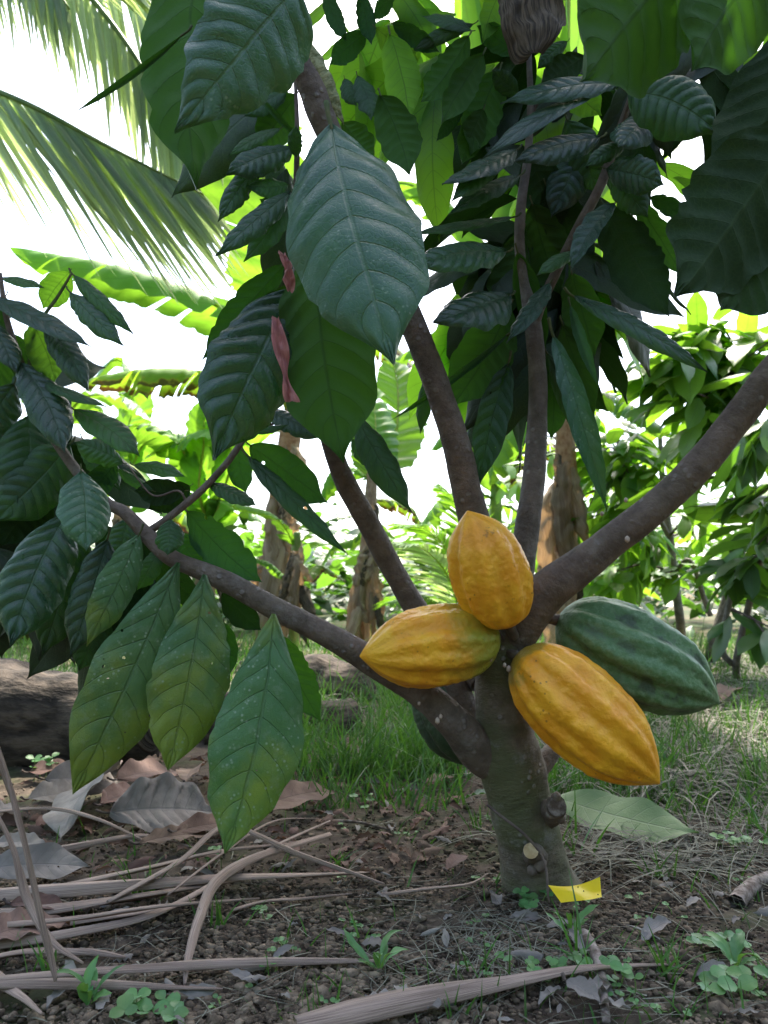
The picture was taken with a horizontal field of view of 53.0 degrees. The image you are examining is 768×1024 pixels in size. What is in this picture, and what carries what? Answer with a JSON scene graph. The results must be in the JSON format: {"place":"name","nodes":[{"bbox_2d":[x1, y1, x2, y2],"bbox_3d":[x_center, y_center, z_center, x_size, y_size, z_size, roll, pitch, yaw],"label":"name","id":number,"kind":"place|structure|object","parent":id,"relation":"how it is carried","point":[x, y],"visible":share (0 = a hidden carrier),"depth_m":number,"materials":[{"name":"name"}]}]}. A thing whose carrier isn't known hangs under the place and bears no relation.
{"place":"outdoors","nodes":[
{"label":"outdoors","id":0,"kind":"place"},
{"bbox_2d":[0,598,767,1023],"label":"ground","id":1,"kind":"structure","parent":0,"point":[18,776],"depth_m":1.03,"materials":[{"name":"soil"}]},
{"bbox_2d":[0,799,27,811],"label":"dead leaf","id":2,"kind":"object","parent":1,"relation":"on","point":[4,806],"visible":0.45,"depth_m":1.24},
{"bbox_2d":[0,971,43,1014],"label":"dry palm leaflet","id":3,"kind":"object","parent":1,"relation":"on","point":[19,994],"visible":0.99,"depth_m":0.66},
{"bbox_2d":[0,832,44,846],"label":"dead leaf","id":4,"kind":"object","parent":1,"relation":"on","point":[33,838],"visible":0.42,"depth_m":1.07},
{"bbox_2d":[0,748,56,981],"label":"dry palm leaflet","id":5,"kind":"object","parent":1,"relation":"on","point":[8,784],"visible":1,"depth_m":0.65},
{"bbox_2d":[0,906,69,940],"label":"dead leaf","id":6,"kind":"object","parent":1,"relation":"on","point":[15,914],"visible":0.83,"depth_m":0.81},
{"bbox_2d":[0,817,83,963],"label":"dry palm leaflet","id":7,"kind":"object","parent":1,"relation":"on","point":[26,896],"visible":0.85,"depth_m":0.69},
{"bbox_2d":[21,758,63,774],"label":"dead leaf","id":8,"kind":"object","parent":1,"relation":"on","point":[42,767],"visible":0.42,"depth_m":1.54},
{"bbox_2d":[26,752,59,781],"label":"clover sprig","id":9,"kind":"object","parent":1,"relation":"on","point":[45,758],"visible":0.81,"depth_m":1.57,"materials":[{"name":"green plant"}]},
{"bbox_2d":[0,842,88,878],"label":"dead leaf","id":10,"kind":"object","parent":1,"relation":"on","point":[52,855],"visible":0.85,"depth_m":0.96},
{"bbox_2d":[17,932,79,972],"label":"grass tuft","id":11,"kind":"object","parent":1,"relation":"on","point":[41,963],"visible":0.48,"depth_m":0.73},
{"bbox_2d":[20,779,88,801],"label":"dead leaf","id":12,"kind":"object","parent":1,"relation":"on","point":[47,791],"visible":0.6,"depth_m":1.30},
{"bbox_2d":[0,947,125,959],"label":"dry palm leaflet","id":13,"kind":"object","parent":1,"relation":"on","point":[77,951],"visible":0.82,"depth_m":0.76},
{"bbox_2d":[0,807,152,844],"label":"dry palm leaflet","id":14,"kind":"object","parent":1,"relation":"on","point":[79,813],"visible":0.98,"depth_m":1.14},
{"bbox_2d":[35,760,120,794],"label":"dead leaf","id":15,"kind":"object","parent":1,"relation":"on","point":[62,770],"visible":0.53,"depth_m":1.36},
{"bbox_2d":[0,658,159,767],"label":"rotten log","id":16,"kind":"object","parent":1,"relation":"on","point":[35,711],"visible":0.32,"depth_m":1.68,"materials":[{"name":"wood"}]},
{"bbox_2d":[43,760,122,840],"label":"dead leaf","id":17,"kind":"object","parent":1,"relation":"on","point":[54,820],"visible":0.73,"depth_m":1.20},
{"bbox_2d":[57,954,125,1005],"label":"weed plant","id":18,"kind":"object","parent":1,"relation":"on","point":[85,991],"visible":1,"depth_m":0.67,"materials":[{"name":"green plant"}]},
{"bbox_2d":[0,833,192,854],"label":"dry palm leaflet","id":19,"kind":"object","parent":1,"relation":"on","point":[77,846],"visible":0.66,"depth_m":1.06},
{"bbox_2d":[21,357,173,637],"bbox_3d":[-2.720,-0.034,6.814,2.186,2.636,1.998,0,-7,0],"label":"banana plant","id":20,"kind":"object","parent":1,"relation":"on","point":[128,404],"visible":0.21,"depth_m":6.47,"materials":[{"name":"green plant"}]},
{"bbox_2d":[26,898,194,933],"bbox_3d":[-0.325,0.449,0.844,0.231,0.016,0.030,2,-7,-15],"label":"dry palm leaflet","id":21,"kind":"object","parent":1,"relation":"on","point":[128,915],"visible":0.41,"depth_m":0.84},
{"bbox_2d":[92,782,129,805],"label":"dead leaf","id":22,"kind":"object","parent":1,"relation":"on","point":[112,792],"visible":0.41,"depth_m":1.25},
{"bbox_2d":[0,978,222,989],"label":"dry palm leaflet","id":23,"kind":"object","parent":1,"relation":"on","point":[58,984],"visible":0.98,"depth_m":0.68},
{"bbox_2d":[0,881,238,914],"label":"dry palm leaflet","id":24,"kind":"object","parent":1,"relation":"on","point":[65,907],"visible":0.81,"depth_m":0.87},
{"bbox_2d":[2,892,62,908],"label":"dead leaf","id":25,"kind":"object","parent":24,"relation":"on","point":[45,899],"visible":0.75,"depth_m":0.86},
{"bbox_2d":[0,0,247,308],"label":"coconut palm","id":26,"kind":"object","parent":1,"relation":"on","point":[104,180],"visible":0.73,"depth_m":2.94,"materials":[{"name":"green plant"}]},
{"bbox_2d":[74,385,188,533],"bbox_3d":[-2.500,0.011,7.253,1.652,2.619,0.750,0,-7,0],"label":"banana plant","id":27,"kind":"object","parent":1,"relation":"on","point":[147,407],"visible":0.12,"depth_m":7.39,"materials":[{"name":"green plant"}]},
{"bbox_2d":[7,897,259,927],"bbox_3d":[-0.277,0.431,0.830,0.287,0.011,0.025,2,-7,-15],"label":"dry palm leaflet","id":28,"kind":"object","parent":1,"relation":"on","point":[12,924],"visible":0.91,"depth_m":0.82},
{"bbox_2d":[107,757,177,780],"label":"dead leaf","id":29,"kind":"object","parent":1,"relation":"on","point":[130,769],"visible":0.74,"depth_m":1.42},
{"bbox_2d":[110,852,178,901],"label":"grass tuft","id":30,"kind":"object","parent":1,"relation":"on","point":[146,876],"visible":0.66,"depth_m":0.92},
{"bbox_2d":[109,987,188,1023],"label":"clover sprig","id":31,"kind":"object","parent":1,"relation":"on","point":[129,1001],"visible":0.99,"depth_m":0.65,"materials":[{"name":"green plant"}]},
{"bbox_2d":[95,772,211,832],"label":"dead leaf","id":32,"kind":"object","parent":1,"relation":"on","point":[164,799],"visible":0.82,"depth_m":1.18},
{"bbox_2d":[0,820,330,948],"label":"dry palm leaflet","id":33,"kind":"object","parent":1,"relation":"on","point":[5,943],"visible":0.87,"depth_m":0.81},
{"bbox_2d":[129,824,215,844],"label":"dead leaf","id":34,"kind":"object","parent":1,"relation":"on","point":[159,835],"visible":0.87,"depth_m":1.06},
{"bbox_2d":[67,843,287,882],"bbox_3d":[-0.252,0.441,0.972,0.301,0.015,0.028,5,-8,-34],"label":"dry palm leaflet","id":35,"kind":"object","parent":1,"relation":"on","point":[135,870],"visible":0.84,"depth_m":0.94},
{"bbox_2d":[0,871,370,900],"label":"dry palm leaflet","id":36,"kind":"object","parent":1,"relation":"on","point":[73,889],"visible":0.92,"depth_m":0.90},
{"bbox_2d":[176,761,205,781],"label":"dead leaf","id":37,"kind":"object","parent":1,"relation":"on","point":[184,774],"visible":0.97,"depth_m":1.41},
{"bbox_2d":[167,812,216,833],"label":"dead leaf","id":38,"kind":"object","parent":1,"relation":"on","point":[198,822],"visible":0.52,"depth_m":1.10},
{"bbox_2d":[0,957,388,979],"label":"dry palm leaflet","id":39,"kind":"object","parent":1,"relation":"on","point":[218,963],"visible":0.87,"depth_m":0.71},
{"bbox_2d":[127,402,263,613],"bbox_3d":[-1.556,0.097,6.826,1.183,2.373,1.585,-2,-7,16],"label":"banana plant","id":40,"kind":"object","parent":1,"relation":"on","point":[197,465],"visible":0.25,"depth_m":6.57,"materials":[{"name":"green plant"}]},
{"bbox_2d":[9,126,412,641],"bbox_3d":[-1.005,-0.767,5.739,2.731,3.794,2.011,0,-7,0],"label":"banana plant","id":41,"kind":"object","parent":1,"relation":"on","point":[122,284],"visible":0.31,"depth_m":5.33,"materials":[{"name":"green plant"}]},
{"bbox_2d":[188,890,244,928],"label":"grass tuft","id":42,"kind":"object","parent":1,"relation":"on","point":[218,915],"visible":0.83,"depth_m":0.83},
{"bbox_2d":[166,818,318,895],"bbox_3d":[-0.179,0.445,1.034,0.018,0.025,0.362,-3,-7,23],"label":"dry palm leaflet","id":43,"kind":"object","parent":1,"relation":"on","point":[208,863],"visible":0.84,"depth_m":0.96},
{"bbox_2d":[106,827,384,902],"bbox_3d":[-0.172,0.433,0.967,0.321,0.047,0.146,2,-7,-14],"label":"dry palm leaflet","id":44,"kind":"object","parent":1,"relation":"on","point":[205,838],"visible":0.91,"depth_m":0.96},
{"bbox_2d":[183,832,331,984],"bbox_3d":[-0.159,0.435,0.894,0.070,0.031,0.394,-2,-7,16],"label":"dry palm leaflet","id":45,"kind":"object","parent":1,"relation":"on","point":[217,880],"visible":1,"depth_m":0.88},
{"bbox_2d":[251,904,272,919],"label":"clover sprig","id":46,"kind":"object","parent":1,"relation":"on","point":[261,908],"visible":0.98,"depth_m":0.87,"materials":[{"name":"green plant"}]},
{"bbox_2d":[204,692,362,744],"bbox_3d":[-0.294,0.571,2.112,0.480,0.172,0.176,3,-7,-24],"label":"rotten log","id":47,"kind":"object","parent":1,"relation":"on","point":[352,703],"visible":0.13,"depth_m":2.12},
{"bbox_2d":[267,936,300,952],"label":"clover sprig","id":48,"kind":"object","parent":1,"relation":"on","point":[280,939],"visible":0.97,"depth_m":0.78,"materials":[{"name":"green plant"}]},
{"bbox_2d":[219,501,350,649],"bbox_3d":[-0.515,0.530,5.297,0.761,1.068,1.356,-1,-7,12],"label":"banana plant","id":49,"kind":"object","parent":1,"relation":"on","point":[296,575],"visible":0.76,"depth_m":4.87,"materials":[{"name":"green plant"}]},
{"bbox_2d":[231,893,351,911],"bbox_3d":[-0.106,0.450,0.894,0.144,0.007,0.010,3,-7,-24],"label":"dry palm leaflet","id":50,"kind":"object","parent":1,"relation":"on","point":[275,900],"visible":0.97,"depth_m":0.89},
{"bbox_2d":[273,780,336,809],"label":"dead leaf","id":51,"kind":"object","parent":1,"relation":"on","point":[295,793],"visible":0.57,"depth_m":1.26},
{"bbox_2d":[315,994,339,1003],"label":"clover sprig","id":52,"kind":"object","parent":1,"relation":"on","point":[333,999],"visible":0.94,"depth_m":0.67,"materials":[{"name":"green plant"}]},
{"bbox_2d":[304,654,376,701],"bbox_3d":[-0.190,0.645,2.864,0.364,0.233,0.238,-3,-7,25],"label":"rotten log","id":53,"kind":"object","parent":1,"relation":"on","point":[317,662],"visible":0.31,"depth_m":2.76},
{"bbox_2d":[328,843,359,867],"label":"grass tuft","id":54,"kind":"object","parent":1,"relation":"on","point":[338,861],"visible":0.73,"depth_m":1.03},
{"bbox_2d":[321,752,391,807],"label":"grass tuft","id":55,"kind":"object","parent":1,"relation":"on","point":[347,803],"visible":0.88,"depth_m":1.33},
{"bbox_2d":[349,793,373,816],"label":"clover sprig","id":56,"kind":"object","parent":1,"relation":"on","point":[356,795],"visible":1,"depth_m":1.28,"materials":[{"name":"green plant"}]},
{"bbox_2d":[336,819,393,830],"bbox_3d":[-0.039,0.485,1.197,0.116,0.010,0.006,-3,-7,24],"label":"stick","id":57,"kind":"object","parent":1,"relation":"on","point":[357,822],"visible":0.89,"depth_m":1.19,"materials":[{"name":"brown wood"}]},
{"bbox_2d":[319,355,427,660],"bbox_3d":[-0.026,-0.123,5.327,0.588,2.391,1.072,-6,-9,39],"label":"banana plant","id":58,"kind":"object","parent":1,"relation":"on","point":[403,437],"visible":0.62,"depth_m":5.29,"materials":[{"name":"green plant"}]},
{"bbox_2d":[343,928,408,968],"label":"weed plant","id":59,"kind":"object","parent":1,"relation":"on","point":[380,957],"visible":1,"depth_m":0.74,"materials":[{"name":"green plant"}]},
{"bbox_2d":[0,0,767,902],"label":"cacao tree","id":60,"kind":"object","parent":1,"relation":"on","point":[546,304],"visible":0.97,"depth_m":0.89,"materials":[{"name":"green plant"}]},
{"bbox_2d":[271,316,299,401],"bbox_3d":[-0.098,-0.152,0.766,0.032,0.087,0.017,3,-7,-24],"label":"ribbon","id":61,"kind":"object","parent":60,"relation":"hanging from","point":[280,343],"visible":1,"depth_m":0.77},
{"bbox_2d":[278,251,294,292],"bbox_3d":[-0.101,-0.248,0.793,0.019,0.046,0.024,0,-7,0],"label":"ribbon","id":62,"kind":"object","parent":60,"relation":"hanging from","point":[288,278],"visible":0.99,"depth_m":0.79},
{"bbox_2d":[309,44,343,124],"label":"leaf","id":63,"kind":"object","parent":60,"relation":"attached to","point":[319,63],"visible":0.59,"depth_m":0.88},
{"bbox_2d":[360,603,504,688],"bbox_3d":[0.064,0.154,0.891,0.184,0.098,0.108,0,-7,0],"label":"cacao pod","id":64,"kind":"object","parent":60,"relation":"hanging from","point":[433,646],"visible":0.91,"depth_m":0.85,"materials":[{"name":"yellow plant"}]},
{"bbox_2d":[412,686,462,764],"bbox_3d":[0.080,0.265,1.042,0.087,0.146,0.083,0,-7,0],"label":"cacao pod","id":65,"kind":"object","parent":60,"relation":"attached to","point":[434,739],"visible":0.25,"depth_m":1.01,"materials":[{"name":"green plant"}]},
{"bbox_2d":[447,511,533,640],"bbox_3d":[0.121,0.076,0.883,0.100,0.149,0.113,0,-7,0],"label":"cacao pod","id":66,"kind":"object","parent":60,"relation":"attached to","point":[490,576],"visible":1,"depth_m":0.84,"materials":[{"name":"yellow plant"}]},
{"bbox_2d":[486,804,549,902],"bbox_3d":[0.154,0.394,0.889,0.071,0.106,0.010,-1,-7,10],"label":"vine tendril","id":67,"kind":"object","parent":60,"relation":"attached to","point":[521,832],"visible":1,"depth_m":0.89},
{"bbox_2d":[548,877,601,902],"bbox_3d":[0.215,0.421,0.858,0.058,0.019,0.025,0,-7,0],"label":"tape tag","id":68,"kind":"object","parent":67,"relation":"attached to","point":[591,889],"visible":0.98,"depth_m":0.86,"materials":[{"name":"yellow plastic"}]},
{"bbox_2d":[497,0,565,63],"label":"dried leaf","id":69,"kind":"object","parent":60,"relation":"attached to","point":[528,27],"visible":1,"depth_m":0.86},
{"bbox_2d":[506,642,659,785],"bbox_3d":[0.222,0.227,0.877,0.162,0.153,0.120,0,-7,0],"label":"cacao pod","id":70,"kind":"object","parent":60,"relation":"hanging from","point":[582,713],"visible":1,"depth_m":0.83,"materials":[{"name":"yellow plant"}]},
{"bbox_2d":[548,596,719,715],"bbox_3d":[0.297,0.175,0.946,0.217,0.142,0.116,0,-7,0],"label":"cacao pod","id":71,"kind":"object","parent":60,"relation":"hanging from","point":[646,660],"visible":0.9,"depth_m":0.91,"materials":[{"name":"green plant"}]},
{"bbox_2d":[0,758,767,1023],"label":"soil crumbs","id":72,"kind":"object","parent":1,"relation":"on","point":[237,936],"visible":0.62,"depth_m":0.80,"materials":[{"name":"soil"}]},
{"bbox_2d":[0,615,767,1023],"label":"grass","id":73,"kind":"structure","parent":1,"relation":"on","point":[402,741],"depth_m":1.53,"materials":[{"name":"plant"}]},
{"bbox_2d":[0,753,767,1023],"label":"leaf litter","id":74,"kind":"object","parent":1,"relation":"on","point":[658,923],"visible":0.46,"depth_m":0.99,"materials":[{"name":"plant"}]},
{"bbox_2d":[91,533,721,600],"bbox_3d":[-0.509,0.625,18.251,66.774,4.930,49.610,3,-7,-27],"label":"distant wood","id":75,"kind":"object","parent":1,"relation":"on","point":[708,592],"visible":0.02,"depth_m":23.34,"materials":[{"name":"green plant"}]},
{"bbox_2d":[90,475,767,637],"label":"undergrowth","id":76,"kind":"object","parent":1,"relation":"on","point":[334,587],"visible":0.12,"depth_m":8.04,"materials":[{"name":"green plant"}]},
{"bbox_2d":[381,873,488,895],"bbox_3d":[0.066,0.452,0.928,0.146,0.009,0.023,2,-7,-20],"label":"dry palm leaflet","id":77,"kind":"object","parent":1,"relation":"on","point":[423,889],"visible":1,"depth_m":0.92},
{"bbox_2d":[422,773,452,783],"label":"dead leaf","id":78,"kind":"object","parent":1,"relation":"on","point":[435,778],"visible":0.58,"depth_m":1.47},
{"bbox_2d":[372,483,515,612],"bbox_3d":[0.511,0.292,4.828,1.256,0.962,0.629,4,-8,-32],"label":"young palm","id":79,"kind":"object","parent":1,"relation":"on","point":[440,583],"visible":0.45,"depth_m":4.74,"materials":[{"name":"green plant"}]},
{"bbox_2d":[442,853,468,871],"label":"dead leaf","id":80,"kind":"object","parent":1,"relation":"on","point":[453,860],"visible":1,"depth_m":0.99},
{"bbox_2d":[442,980,481,1017],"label":"grass tuft","id":81,"kind":"object","parent":1,"relation":"on","point":[467,1010],"visible":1,"depth_m":0.65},
{"bbox_2d":[446,801,482,830],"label":"grass tuft","id":82,"kind":"object","parent":1,"relation":"on","point":[475,819],"visible":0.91,"depth_m":1.19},
{"bbox_2d":[294,963,668,1023],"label":"dry palm leaflet","id":83,"kind":"object","parent":1,"relation":"on","point":[379,1007],"visible":0.92,"depth_m":0.65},
{"bbox_2d":[412,437,554,572],"bbox_3d":[0.943,0.019,6.302,1.431,2.376,0.590,2,-7,-15],"label":"banana plant","id":84,"kind":"object","parent":1,"relation":"on","point":[495,510],"visible":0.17,"depth_m":6.35,"materials":[{"name":"green plant"}]},
{"bbox_2d":[494,951,566,982],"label":"clover sprig","id":85,"kind":"object","parent":1,"relation":"on","point":[531,961],"visible":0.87,"depth_m":0.73,"materials":[{"name":"green plant"}]},
{"bbox_2d":[512,886,553,908],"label":"clover sprig","id":86,"kind":"object","parent":1,"relation":"on","point":[525,900],"visible":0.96,"depth_m":0.89,"materials":[{"name":"green plant"}]},
{"bbox_2d":[396,0,681,643],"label":"banana plant","id":87,"kind":"object","parent":1,"relation":"on","point":[563,504],"visible":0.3,"depth_m":4.33,"materials":[{"name":"green plant"}]},
{"bbox_2d":[546,904,599,933],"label":"weed plant","id":88,"kind":"object","parent":1,"relation":"on","point":[588,909],"visible":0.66,"depth_m":0.81,"materials":[{"name":"green plant"}]},
{"bbox_2d":[537,868,609,955],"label":"grass tuft","id":89,"kind":"object","parent":1,"relation":"on","point":[575,937],"visible":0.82,"depth_m":0.77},
{"bbox_2d":[495,390,661,614],"bbox_3d":[1.354,0.067,5.508,1.703,1.953,1.217,4,-8,-30],"label":"cacao tree","id":90,"kind":"object","parent":1,"relation":"on","point":[601,588],"visible":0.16,"depth_m":5.35,"materials":[{"name":"green plant"}]},
{"bbox_2d":[560,972,600,1001],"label":"dead leaf","id":91,"kind":"object","parent":1,"relation":"on","point":[581,986],"visible":1,"depth_m":0.67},
{"bbox_2d":[549,948,619,966],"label":"clover sprig","id":92,"kind":"object","parent":1,"relation":"on","point":[576,957],"visible":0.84,"depth_m":0.72,"materials":[{"name":"green plant"}]},
{"bbox_2d":[578,928,610,1023],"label":"stick","id":93,"kind":"object","parent":1,"relation":"on","point":[594,947],"visible":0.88,"depth_m":0.71,"materials":[{"name":"brown wood"}]},
{"bbox_2d":[600,956,643,996],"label":"clover sprig","id":94,"kind":"object","parent":1,"relation":"on","point":[625,970],"visible":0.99,"depth_m":0.69,"materials":[{"name":"green plant"}]},
{"bbox_2d":[551,789,698,842],"bbox_3d":[0.359,0.472,1.204,0.252,0.054,0.074,-4,-8,33],"label":"fallen leaf","id":95,"kind":"object","parent":1,"relation":"on","point":[642,813],"visible":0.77,"depth_m":1.20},
{"bbox_2d":[615,987,648,1008],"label":"clover sprig","id":96,"kind":"object","parent":1,"relation":"on","point":[629,998],"visible":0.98,"depth_m":0.67,"materials":[{"name":"green plant"}]},
{"bbox_2d":[570,421,727,635],"bbox_3d":[1.955,0.264,5.035,0.864,1.490,2.769,-5,-8,35],"label":"cacao tree","id":97,"kind":"object","parent":1,"relation":"on","point":[627,475],"visible":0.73,"depth_m":4.36,"materials":[{"name":"green plant"}]},
{"bbox_2d":[627,840,676,876],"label":"grass tuft","id":98,"kind":"object","parent":1,"relation":"on","point":[658,872],"visible":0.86,"depth_m":1.00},
{"bbox_2d":[613,917,719,987],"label":"grass tuft","id":99,"kind":"object","parent":1,"relation":"on","point":[666,969],"visible":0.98,"depth_m":0.72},
{"bbox_2d":[650,1003,691,1016],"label":"clover sprig","id":100,"kind":"object","parent":1,"relation":"on","point":[660,1010],"visible":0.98,"depth_m":0.66,"materials":[{"name":"green plant"}]},
{"bbox_2d":[615,292,767,661],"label":"cacao tree","id":101,"kind":"object","parent":1,"relation":"on","point":[721,357],"visible":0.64,"depth_m":3.61,"materials":[{"name":"green plant"}]},
{"bbox_2d":[686,929,751,953],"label":"clover sprig","id":102,"kind":"object","parent":1,"relation":"on","point":[728,934],"visible":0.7,"depth_m":0.78,"materials":[{"name":"green plant"}]},
{"bbox_2d":[672,418,767,679],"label":"cacao tree","id":103,"kind":"object","parent":1,"relation":"on","point":[740,575],"visible":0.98,"depth_m":3.08,"materials":[{"name":"green plant"}]},
{"bbox_2d":[697,931,760,965],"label":"weed plant","id":104,"kind":"object","parent":1,"relation":"on","point":[732,950],"visible":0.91,"depth_m":0.75,"materials":[{"name":"green plant"}]},
{"bbox_2d":[717,683,742,700],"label":"dead leaf","id":105,"kind":"object","parent":1,"relation":"on","point":[724,690],"visible":0.6,"depth_m":2.57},
{"bbox_2d":[697,964,767,1000],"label":"clover sprig","id":106,"kind":"object","parent":1,"relation":"on","point":[716,975],"visible":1,"depth_m":0.68,"materials":[{"name":"green plant"}]},
{"bbox_2d":[709,830,767,859],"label":"clover sprig","id":107,"kind":"object","parent":1,"relation":"on","point":[732,840],"visible":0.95,"depth_m":1.12,"materials":[{"name":"green plant"}]},
{"bbox_2d":[728,871,767,908],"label":"stick","id":108,"kind":"object","parent":1,"relation":"on","point":[747,892],"visible":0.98,"depth_m":0.94,"materials":[{"name":"brown wood"}]},
{"bbox_2d":[744,989,766,1001],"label":"clover sprig","id":109,"kind":"object","parent":1,"relation":"on","point":[761,993],"visible":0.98,"depth_m":0.68,"materials":[{"name":"green plant"}]},
{"bbox_2d":[0,0,767,597],"label":"sky","id":110,"kind":"structure","parent":0,"point":[159,341],"materials":[{"name":"white"}]},
{"bbox_2d":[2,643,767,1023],"bbox_3d":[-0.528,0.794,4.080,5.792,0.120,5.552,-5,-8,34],"label":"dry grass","id":111,"kind":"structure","parent":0,"point":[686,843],"depth_m":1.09,"materials":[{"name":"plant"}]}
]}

